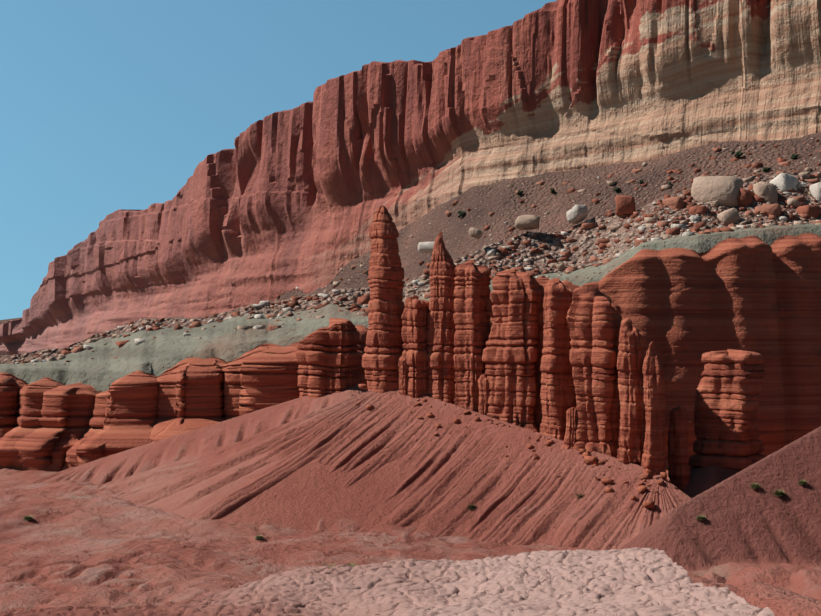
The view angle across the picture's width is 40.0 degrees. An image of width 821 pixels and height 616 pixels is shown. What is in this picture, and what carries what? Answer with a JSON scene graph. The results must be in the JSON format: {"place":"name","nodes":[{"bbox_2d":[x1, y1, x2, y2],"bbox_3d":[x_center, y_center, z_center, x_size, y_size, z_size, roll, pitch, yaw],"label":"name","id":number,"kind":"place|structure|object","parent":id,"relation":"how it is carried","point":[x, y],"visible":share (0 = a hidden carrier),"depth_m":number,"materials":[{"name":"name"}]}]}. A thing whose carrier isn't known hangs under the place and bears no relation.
{"place":"outdoors","nodes":[
{"label":"outdoors","id":0,"kind":"place"},
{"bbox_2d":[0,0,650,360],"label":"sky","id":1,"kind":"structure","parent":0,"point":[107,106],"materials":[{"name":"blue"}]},
{"bbox_2d":[0,547,774,615],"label":"bed","id":2,"kind":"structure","parent":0,"point":[636,581],"depth_m":8.40,"materials":[{"name":"beige gravel"}]},
{"bbox_2d":[102,389,690,549],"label":"eroded sediment mound","id":3,"kind":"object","parent":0,"point":[483,474],"depth_m":96.99,"materials":[{"name":"red soil"}]},
{"bbox_2d":[0,0,820,353],"bbox_3d":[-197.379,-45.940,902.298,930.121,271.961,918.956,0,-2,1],"label":"cliff terrain","id":4,"kind":"structure","parent":0,"point":[270,206],"depth_m":608.64,"materials":[{"name":"red stone"}]},
{"bbox_2d":[0,384,820,615],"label":"ground","id":5,"kind":"structure","parent":0,"point":[84,537],"depth_m":82.84,"materials":[{"name":"red soil"}]},
{"bbox_2d":[23,468,807,566],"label":"shrubs","id":6,"kind":"object","parent":5,"relation":"on","point":[702,517],"visible":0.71,"depth_m":82.42,"materials":[{"name":"plant"}]},
{"bbox_2d":[295,204,765,490],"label":"rock spires","id":7,"kind":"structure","parent":5,"relation":"on","point":[580,367],"depth_m":101.95,"materials":[{"name":"red stone"}]},
{"bbox_2d":[0,233,820,475],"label":"rock cliff","id":8,"kind":"structure","parent":0,"point":[684,309],"depth_m":130.41,"materials":[{"name":"red stone"}]},
{"bbox_2d":[0,132,820,354],"bbox_3d":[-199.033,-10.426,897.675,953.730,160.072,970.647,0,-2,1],"label":"talus slope","id":9,"kind":"structure","parent":0,"point":[509,206],"depth_m":528.77,"materials":[{"name":"brown gravel"}]},
{"bbox_2d":[330,151,798,283],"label":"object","id":10,"kind":"object","parent":9,"relation":"on","point":[738,154],"visible":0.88,"depth_m":502.24,"materials":[{"name":"green plant"}]},
{"bbox_2d":[0,223,820,391],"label":"grey-green shale layer","id":11,"kind":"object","parent":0,"point":[158,355],"depth_m":142.90,"materials":[{"name":"grey stone"}]},
{"bbox_2d":[0,172,820,363],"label":"blocky talus","id":12,"kind":"object","parent":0,"point":[539,256],"depth_m":204.15,"materials":[{"name":"grey stone"}]},
{"bbox_2d":[0,138,820,508],"bbox_3d":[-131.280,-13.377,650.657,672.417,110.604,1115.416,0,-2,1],"label":"talus boulders","id":13,"kind":"object","parent":12,"relation":"on","point":[726,190],"visible":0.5,"depth_m":204.10,"materials":[{"name":"grey stone"}]}
]}

